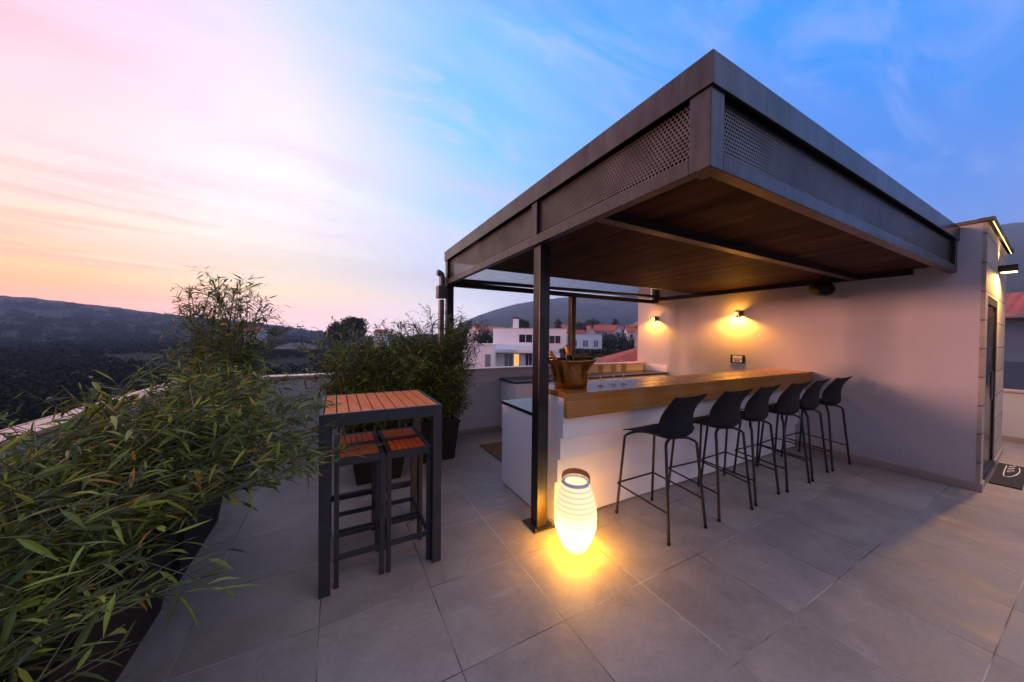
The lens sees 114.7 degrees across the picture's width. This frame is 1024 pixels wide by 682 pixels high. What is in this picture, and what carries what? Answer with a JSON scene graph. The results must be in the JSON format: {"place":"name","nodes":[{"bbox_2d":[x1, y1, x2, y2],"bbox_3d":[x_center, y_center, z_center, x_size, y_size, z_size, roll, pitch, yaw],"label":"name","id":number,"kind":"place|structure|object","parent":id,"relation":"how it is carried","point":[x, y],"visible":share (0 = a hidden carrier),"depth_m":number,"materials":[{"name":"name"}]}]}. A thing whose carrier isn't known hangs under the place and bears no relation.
{"place":"outdoors","nodes":[
{"label":"outdoors","id":0,"kind":"place"},
{"bbox_2d":[274,342,323,348],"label":"stone bank","id":1,"kind":"structure","parent":0,"point":[287,345],"depth_m":68.72,"materials":[{"name":"grey stone"}]},
{"bbox_2d":[0,222,1023,422],"bbox_3d":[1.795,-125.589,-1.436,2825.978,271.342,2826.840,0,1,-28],"label":"terrain","id":2,"kind":"structure","parent":0,"point":[607,312],"depth_m":524.32,"materials":[{"name":"green plant"}]},
{"bbox_2d":[0,299,490,429],"bbox_3d":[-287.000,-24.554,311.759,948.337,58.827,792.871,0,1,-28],"label":"woodland","id":3,"kind":"object","parent":2,"relation":"on","point":[37,354],"visible":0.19,"depth_m":92.75,"materials":[{"name":"green plant"}]},
{"bbox_2d":[244,327,266,341],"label":"village house","id":4,"kind":"structure","parent":2,"relation":"on","point":[258,335],"depth_m":192.44,"materials":[{"name":"beige paint"}]},
{"bbox_2d":[267,326,281,345],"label":"tree","id":5,"kind":"object","parent":2,"relation":"on","point":[275,335],"visible":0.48,"depth_m":139.62,"materials":[{"name":"green plant"}]},
{"bbox_2d":[324,320,348,355],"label":"pine tree","id":6,"kind":"object","parent":2,"relation":"on","point":[332,327],"visible":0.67,"depth_m":72.66,"materials":[{"name":"green plant"}]},
{"bbox_2d":[339,316,368,356],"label":"pine tree","id":7,"kind":"object","parent":2,"relation":"on","point":[359,326],"visible":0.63,"depth_m":73.81,"materials":[{"name":"green plant"}]},
{"bbox_2d":[373,329,388,347],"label":"village house","id":8,"kind":"structure","parent":2,"relation":"on","point":[376,332],"depth_m":170.35,"materials":[{"name":"paint"}]},
{"bbox_2d":[466,325,490,342],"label":"village house","id":9,"kind":"structure","parent":2,"relation":"on","point":[479,328],"depth_m":115.47,"materials":[{"name":"paint"}]},
{"bbox_2d":[475,330,492,342],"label":"tree","id":10,"kind":"object","parent":2,"relation":"on","point":[488,337],"visible":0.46,"depth_m":51.40,"materials":[{"name":"green plant"}]},
{"bbox_2d":[488,327,503,336],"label":"village house","id":11,"kind":"structure","parent":2,"relation":"on","point":[490,328],"depth_m":153.41,"materials":[{"name":"beige paint"}]},
{"bbox_2d":[519,318,528,327],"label":"tree","id":12,"kind":"object","parent":2,"relation":"on","point":[525,324],"visible":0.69,"depth_m":94.03,"materials":[{"name":"green plant"}]},
{"bbox_2d":[462,317,601,367],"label":"villa","id":13,"kind":"object","parent":2,"relation":"on","point":[513,346],"visible":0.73,"depth_m":45.81,"materials":[{"name":"paint"}]},
{"bbox_2d":[484,354,490,366],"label":"window","id":14,"kind":"structure","parent":13,"relation":"in","point":[487,360],"depth_m":43.14,"materials":[{"name":"grey glass"}]},
{"bbox_2d":[504,353,512,365],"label":"window","id":15,"kind":"structure","parent":13,"relation":"in","point":[508,357],"depth_m":46.05,"materials":[{"name":"grey glass"}]},
{"bbox_2d":[513,354,519,365],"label":"window","id":16,"kind":"structure","parent":13,"relation":"in","point":[516,356],"depth_m":45.95,"materials":[{"name":"white paint"}]},
{"bbox_2d":[519,334,532,342],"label":"window","id":17,"kind":"structure","parent":13,"relation":"in","point":[523,338],"depth_m":45.76,"materials":[{"name":"black glass"}]},
{"bbox_2d":[525,353,532,365],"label":"window","id":18,"kind":"structure","parent":13,"relation":"in","point":[528,356],"depth_m":45.77,"materials":[{"name":"glass"}]},
{"bbox_2d":[549,335,560,343],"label":"window","id":19,"kind":"structure","parent":13,"relation":"in","point":[553,339],"depth_m":45.35,"materials":[{"name":"white paint"}]},
{"bbox_2d":[583,340,587,346],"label":"window","id":20,"kind":"structure","parent":13,"relation":"in","point":[585,342],"depth_m":48.36,"materials":[{"name":"white paint"}]},
{"bbox_2d":[593,340,597,346],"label":"window","id":21,"kind":"structure","parent":13,"relation":"in","point":[595,342],"depth_m":48.22,"materials":[{"name":"white paint"}]},
{"bbox_2d":[553,318,562,327],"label":"cypress tree","id":22,"kind":"object","parent":2,"relation":"on","point":[557,323],"visible":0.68,"depth_m":119.48,"materials":[{"name":"green plant"}]},
{"bbox_2d":[567,329,585,333],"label":"village house","id":23,"kind":"structure","parent":2,"relation":"on","point":[580,331],"depth_m":106.22,"materials":[{"name":"paint"}]},
{"bbox_2d":[576,321,586,331],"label":"tree","id":24,"kind":"object","parent":2,"relation":"on","point":[581,326],"visible":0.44,"depth_m":108.87,"materials":[{"name":"green plant"}]},
{"bbox_2d":[585,325,596,333],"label":"village house","id":25,"kind":"structure","parent":2,"relation":"on","point":[590,330],"depth_m":120.01,"materials":[{"name":"beige paint"}]},
{"bbox_2d":[584,318,602,327],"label":"tree","id":26,"kind":"object","parent":2,"relation":"on","point":[590,322],"visible":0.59,"depth_m":148.44,"materials":[{"name":"green plant"}]},
{"bbox_2d":[558,348,629,357],"bbox_3d":[9.252,2.478,32.547,9.341,3.642,2.167,1,1,19],"label":"hedge","id":27,"kind":"object","parent":2,"relation":"on","point":[587,353],"visible":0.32,"depth_m":32.49,"materials":[{"name":"green plant"}]},
{"bbox_2d":[594,325,617,343],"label":"village house","id":28,"kind":"structure","parent":2,"relation":"on","point":[604,329],"depth_m":136.07,"materials":[{"name":"red tile"}]},
{"bbox_2d":[602,331,628,349],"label":"tree","id":29,"kind":"object","parent":2,"relation":"on","point":[614,342],"visible":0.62,"depth_m":60.82,"materials":[{"name":"green plant"}]},
{"bbox_2d":[612,319,619,325],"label":"cypress tree","id":30,"kind":"object","parent":2,"relation":"on","point":[615,322],"visible":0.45,"depth_m":149.57,"materials":[{"name":"green plant"}]},
{"bbox_2d":[613,326,623,345],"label":"village house","id":31,"kind":"structure","parent":2,"relation":"on","point":[619,328],"depth_m":128.20,"materials":[{"name":"paint"}]},
{"bbox_2d":[623,337,634,349],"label":"tree","id":32,"kind":"object","parent":2,"relation":"on","point":[629,344],"visible":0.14,"depth_m":47.67,"materials":[{"name":"green plant"}]},
{"bbox_2d":[623,322,636,340],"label":"village house","id":33,"kind":"structure","parent":2,"relation":"on","point":[630,332],"depth_m":111.05,"materials":[{"name":"paint"}]},
{"bbox_2d":[0,0,1023,335],"label":"sky","id":34,"kind":"structure","parent":0,"point":[333,154],"materials":[{"name":"blue"}]},
{"bbox_2d":[116,430,1023,681],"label":"terrace floor","id":35,"kind":"structure","parent":0,"point":[845,571],"depth_m":2.04,"materials":[{"name":"tile"}]},
{"bbox_2d":[0,381,177,473],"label":"parapet wall","id":36,"kind":"structure","parent":35,"relation":"on","point":[39,430],"depth_m":1.90,"materials":[{"name":"paint"}]},
{"bbox_2d":[0,518,182,681],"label":"planter","id":37,"kind":"object","parent":35,"relation":"on","point":[143,623],"visible":0.35,"depth_m":1.43,"materials":[{"name":"plastic"}]},
{"bbox_2d":[0,422,269,681],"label":"bamboo plant","id":38,"kind":"object","parent":37,"relation":"in","point":[35,544],"visible":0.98,"depth_m":0.86,"materials":[{"name":"green plant"}]},
{"bbox_2d":[0,362,340,563],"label":"bamboo plant","id":39,"kind":"object","parent":37,"relation":"in","point":[186,387],"visible":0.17,"depth_m":1.73,"materials":[{"name":"green plant"}]},
{"bbox_2d":[0,356,385,681],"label":"bamboo plant","id":40,"kind":"object","parent":37,"relation":"in","point":[148,446],"visible":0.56,"depth_m":1.30,"materials":[{"name":"green plant"}]},
{"bbox_2d":[159,462,230,585],"bbox_3d":[-2.464,1.266,2.287,0.584,0.491,0.944,0,1,-28],"label":"planter","id":41,"kind":"object","parent":35,"relation":"on","point":[200,533],"visible":0.13,"depth_m":2.21,"materials":[{"name":"plastic"}]},
{"bbox_2d":[52,349,318,492],"bbox_3d":[-2.213,0.575,2.344,1.456,1.059,1.040,0,1,-28],"label":"bamboo plant","id":42,"kind":"object","parent":41,"relation":"in","point":[225,375],"visible":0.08,"depth_m":2.30,"materials":[{"name":"green plant"}]},
{"bbox_2d":[224,429,256,490],"bbox_3d":[-3.047,1.245,3.369,0.584,0.491,0.604,0,1,-28],"label":"planter","id":43,"kind":"object","parent":35,"relation":"on","point":[239,465],"visible":0.06,"depth_m":3.26,"materials":[{"name":"plastic"}]},
{"bbox_2d":[154,265,303,408],"bbox_3d":[-2.864,0.126,3.326,1.285,1.777,1.265,0,1,-28],"label":"bamboo plant","id":44,"kind":"object","parent":43,"relation":"in","point":[241,355],"visible":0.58,"depth_m":3.28,"materials":[{"name":"green plant"}]},
{"bbox_2d":[334,431,379,531],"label":"backless stool","id":45,"kind":"object","parent":35,"relation":"on","point":[370,436],"visible":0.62,"depth_m":2.52,"materials":[{"name":"metal"}]},
{"bbox_2d":[334,441,384,588],"bbox_3d":[-1.032,1.129,2.205,0.292,0.799,0.283,0,1,-28],"label":"backless stool","id":46,"kind":"object","parent":35,"relation":"on","point":[375,453],"visible":0.88,"depth_m":2.14,"materials":[{"name":"metal"}]},
{"bbox_2d":[349,421,404,485],"bbox_3d":[-1.546,1.247,3.746,0.624,0.511,0.724,0,1,-28],"label":"planter","id":47,"kind":"object","parent":35,"relation":"on","point":[363,473],"visible":0.23,"depth_m":3.54,"materials":[{"name":"plastic"}]},
{"bbox_2d":[278,316,436,433],"bbox_3d":[-1.600,0.389,3.542,1.501,1.288,1.988,0,1,-28],"label":"bamboo plant","id":48,"kind":"object","parent":47,"relation":"in","point":[347,379],"visible":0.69,"depth_m":3.52,"materials":[{"name":"green plant"}]},
{"bbox_2d":[318,389,441,598],"bbox_3d":[-0.984,0.980,2.420,0.739,1.094,0.710,0,1,-28],"label":"table","id":49,"kind":"object","parent":35,"relation":"on","point":[416,405],"visible":0.91,"depth_m":2.23,"materials":[{"name":"metal"}]},
{"bbox_2d":[377,426,420,532],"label":"backless stool","id":50,"kind":"object","parent":35,"relation":"on","point":[396,433],"visible":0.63,"depth_m":2.64,"materials":[{"name":"metal"}]},
{"bbox_2d":[382,435,430,572],"bbox_3d":[-0.762,1.130,2.350,0.292,0.799,0.283,0,1,-28],"label":"backless stool","id":51,"kind":"object","parent":35,"relation":"on","point":[420,446],"visible":0.95,"depth_m":2.29,"materials":[{"name":"metal"}]},
{"bbox_2d":[214,361,644,462],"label":"parapet wall","id":52,"kind":"structure","parent":35,"relation":"on","point":[483,414],"depth_m":5.30,"materials":[{"name":"paint"}]},
{"bbox_2d":[406,411,460,462],"bbox_3d":[-1.054,1.246,4.307,0.584,0.511,0.604,0,1,-28],"label":"planter","id":53,"kind":"object","parent":35,"relation":"on","point":[450,427],"visible":0.34,"depth_m":4.13,"materials":[{"name":"plastic"}]},
{"bbox_2d":[359,313,484,423],"bbox_3d":[-1.139,0.351,4.074,1.541,1.394,1.222,1,1,-8],"label":"bamboo plant","id":54,"kind":"object","parent":53,"relation":"in","point":[422,386],"visible":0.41,"depth_m":3.97,"materials":[{"name":"green plant"}]},
{"bbox_2d":[402,303,488,419],"bbox_3d":[-0.867,0.269,4.271,1.114,1.524,1.211,0,1,-28],"label":"bamboo plant","id":55,"kind":"object","parent":53,"relation":"in","point":[457,390],"visible":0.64,"depth_m":4.19,"materials":[{"name":"green plant"}]},
{"bbox_2d":[480,441,501,461],"bbox_3d":[1.322,1.510,5.262,3.670,0.011,0.720,0,1,-28],"label":"floor rug","id":56,"kind":"object","parent":35,"relation":"on","point":[494,449],"visible":0.21,"depth_m":4.56,"materials":[{"name":"brown fabric"}]},
{"bbox_2d":[501,398,531,505],"bbox_3d":[1.956,1.089,4.290,4.365,0.870,0.650,0,1,-28],"label":"work counter","id":57,"kind":"object","parent":35,"relation":"on","point":[516,441],"visible":0.26,"depth_m":3.25,"materials":[{"name":"white stone"}]},
{"bbox_2d":[554,468,596,554],"bbox_3d":[0.471,1.259,2.430,0.309,0.569,0.309,0,1,-28],"label":"floor lantern","id":58,"kind":"object","parent":35,"relation":"on","point":[575,512],"visible":1,"depth_m":2.33,"materials":[{"name":"beige plastic"}]},
{"bbox_2d":[499,364,667,427],"bbox_3d":[1.473,0.977,6.067,3.537,0.962,0.552,0,1,-28],"label":"back counter","id":59,"kind":"object","parent":35,"relation":"on","point":[516,388],"visible":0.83,"depth_m":5.56,"materials":[{"name":"white stone"}]},
{"bbox_2d":[615,393,707,545],"bbox_3d":[1.280,0.985,2.824,0.508,1.126,0.548,0,1,-29],"label":"bar stool","id":60,"kind":"object","parent":35,"relation":"on","point":[676,420],"visible":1,"depth_m":2.63,"materials":[{"name":"plastic"}]},
{"bbox_2d":[547,369,812,521],"bbox_3d":[2.221,0.982,3.827,4.341,1.120,0.492,0,1,-28],"label":"bar counter","id":61,"kind":"object","parent":35,"relation":"on","point":[589,423],"visible":0.76,"depth_m":3.14,"materials":[{"name":"brown wood"}]},
{"bbox_2d":[549,357,598,388],"bbox_3d":[0.532,0.280,2.973,0.510,0.266,0.429,0,1,-28],"label":"champagne bucket","id":62,"kind":"object","parent":61,"relation":"on","point":[574,374],"visible":0.94,"depth_m":2.83,"materials":[{"name":"brown metal"}]},
{"bbox_2d":[549,351,558,359],"bbox_3d":[0.444,0.235,2.946,0.236,0.291,0.088,1,1,6],"label":"champagne bottle","id":63,"kind":"object","parent":62,"relation":"in","point":[553,356],"visible":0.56,"depth_m":2.94,"materials":[{"name":"gold glass"}]},
{"bbox_2d":[564,345,573,360],"bbox_3d":[0.543,0.206,3.011,0.144,0.342,0.088,1,1,38],"label":"champagne bottle","id":64,"kind":"object","parent":62,"relation":"in","point":[569,357],"visible":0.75,"depth_m":3.01,"materials":[{"name":"green glass"}]},
{"bbox_2d":[596,365,603,385],"bbox_3d":[0.822,0.297,3.041,0.072,0.238,0.072,0,1,-28],"label":"champagne flute","id":65,"kind":"object","parent":61,"relation":"on","point":[600,369],"visible":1,"depth_m":3.02,"materials":[{"name":"clear glass"}]},
{"bbox_2d":[610,364,616,384],"bbox_3d":[0.966,0.298,3.117,0.072,0.238,0.072,0,1,-28],"label":"champagne flute","id":66,"kind":"object","parent":61,"relation":"on","point":[613,368],"visible":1,"depth_m":3.10,"materials":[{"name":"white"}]},
{"bbox_2d":[621,364,626,384],"bbox_3d":[1.077,0.299,3.162,0.072,0.238,0.072,0,1,-28],"label":"champagne flute","id":67,"kind":"object","parent":61,"relation":"on","point":[623,368],"visible":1,"depth_m":3.15,"materials":[{"name":"white"}]},
{"bbox_2d":[444,48,959,533],"bbox_3d":[1.908,0.132,4.209,4.543,2.809,3.911,0,1,-28],"label":"pergola","id":68,"kind":"object","parent":35,"relation":"on","point":[712,172],"visible":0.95,"depth_m":2.46,"materials":[{"name":"metal"}]},
{"bbox_2d":[436,269,445,344],"bbox_3d":[-1.049,0.228,4.813,0.120,2.534,0.140,0,1,-28],"label":"downpipe","id":69,"kind":"object","parent":68,"relation":"attached to","point":[440,291],"visible":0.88,"depth_m":4.77,"materials":[{"name":"grey metal"}]},
{"bbox_2d":[809,276,835,295],"bbox_3d":[4.072,-0.720,4.286,0.240,0.280,0.305,1,1,28],"label":"loudspeaker","id":70,"kind":"object","parent":68,"relation":"hanging from","point":[822,286],"visible":1,"depth_m":4.21,"materials":[{"name":"plastic"}]},
{"bbox_2d":[668,388,753,521],"bbox_3d":[1.894,0.988,3.150,0.508,1.126,0.548,0,1,-25],"label":"bar stool","id":71,"kind":"object","parent":35,"relation":"on","point":[724,413],"visible":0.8,"depth_m":2.94,"materials":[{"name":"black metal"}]},
{"bbox_2d":[701,384,781,506],"bbox_3d":[2.378,0.990,3.425,0.508,1.126,0.548,0,1,-30],"label":"bar stool","id":72,"kind":"object","parent":35,"relation":"on","point":[756,408],"visible":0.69,"depth_m":3.22,"materials":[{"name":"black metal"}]},
{"bbox_2d":[733,381,811,492],"bbox_3d":[2.940,0.992,3.711,0.508,1.126,0.548,0,1,-27],"label":"bar stool","id":73,"kind":"object","parent":35,"relation":"on","point":[787,403],"visible":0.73,"depth_m":3.50,"materials":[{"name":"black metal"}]},
{"bbox_2d":[758,378,829,481],"bbox_3d":[3.411,0.994,3.978,0.508,1.126,0.548,0,1,-32],"label":"bar stool","id":74,"kind":"object","parent":35,"relation":"on","point":[810,399],"visible":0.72,"depth_m":3.77,"materials":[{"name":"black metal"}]},
{"bbox_2d":[780,376,851,471],"bbox_3d":[3.951,0.997,4.264,0.508,1.126,0.548,0,1,-27],"label":"bar stool","id":75,"kind":"object","parent":35,"relation":"on","point":[831,395],"visible":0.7,"depth_m":4.05,"materials":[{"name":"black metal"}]},
{"bbox_2d":[988,462,1023,489],"bbox_3d":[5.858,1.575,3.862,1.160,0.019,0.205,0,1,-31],"label":"doormat","id":76,"kind":"object","parent":35,"relation":"on","point":[1007,475],"visible":1,"depth_m":3.80,"materials":[{"name":"rubber"}]},
{"bbox_2d":[595,347,637,362],"bbox_3d":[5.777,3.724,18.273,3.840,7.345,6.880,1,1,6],"label":"roof","id":77,"kind":"structure","parent":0,"point":[630,355],"depth_m":16.13,"materials":[{"name":"red tile"}]},
{"bbox_2d":[637,216,1013,491],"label":"stair tower","id":78,"kind":"structure","parent":0,"point":[918,356],"depth_m":4.07,"materials":[{"name":"paint"}]},
{"bbox_2d":[733,310,741,315],"bbox_3d":[3.753,-0.459,5.460,0.114,0.090,0.102,0,1,-28],"label":"wall lamp","id":79,"kind":"object","parent":78,"relation":"attached to","point":[738,313],"visible":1,"depth_m":5.43,"materials":[{"name":"brown metal"}]},
{"bbox_2d":[731,355,744,362],"bbox_3d":[3.784,0.302,5.497,0.019,0.134,0.220,0,1,-28],"label":"socket panel","id":80,"kind":"object","parent":78,"relation":"attached to","point":[737,358],"visible":1,"depth_m":5.49,"materials":[{"name":"black plastic"}]},
{"bbox_2d":[983,297,997,479],"bbox_3d":[5.574,0.540,3.825,1.120,2.045,0.102,0,1,-31],"label":"door","id":81,"kind":"structure","parent":78,"relation":"in","point":[992,305],"depth_m":3.93,"materials":[{"name":"black metal"}]},
{"bbox_2d":[998,264,1018,273],"bbox_3d":[5.995,-0.870,3.958,0.120,0.088,0.133,0,1,-31],"label":"outdoor wall lamp","id":82,"kind":"object","parent":78,"relation":"attached to","point":[1010,268],"visible":1,"depth_m":3.93,"materials":[{"name":"black metal"}]},
{"bbox_2d":[627,292,1023,389],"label":"grey building","id":83,"kind":"structure","parent":0,"point":[1013,376],"depth_m":8.80,"materials":[{"name":"paint"}]},
{"bbox_2d":[1001,388,1023,442],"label":"parapet wall","id":84,"kind":"structure","parent":0,"point":[1013,417],"depth_m":5.17,"materials":[{"name":"paint"}]},
{"bbox_3d":[-1.115,1.314,-0.218,0.584,0.491,1.354,0,1,-28],"label":"planter","id":85,"kind":"object","parent":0,"visible":0},
{"bbox_2d":[0,588,153,681],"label":"bamboo plant","id":86,"kind":"object","parent":85,"relation":"in","point":[83,636],"visible":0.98,"depth_m":0.68,"materials":[{"name":"green plant"}]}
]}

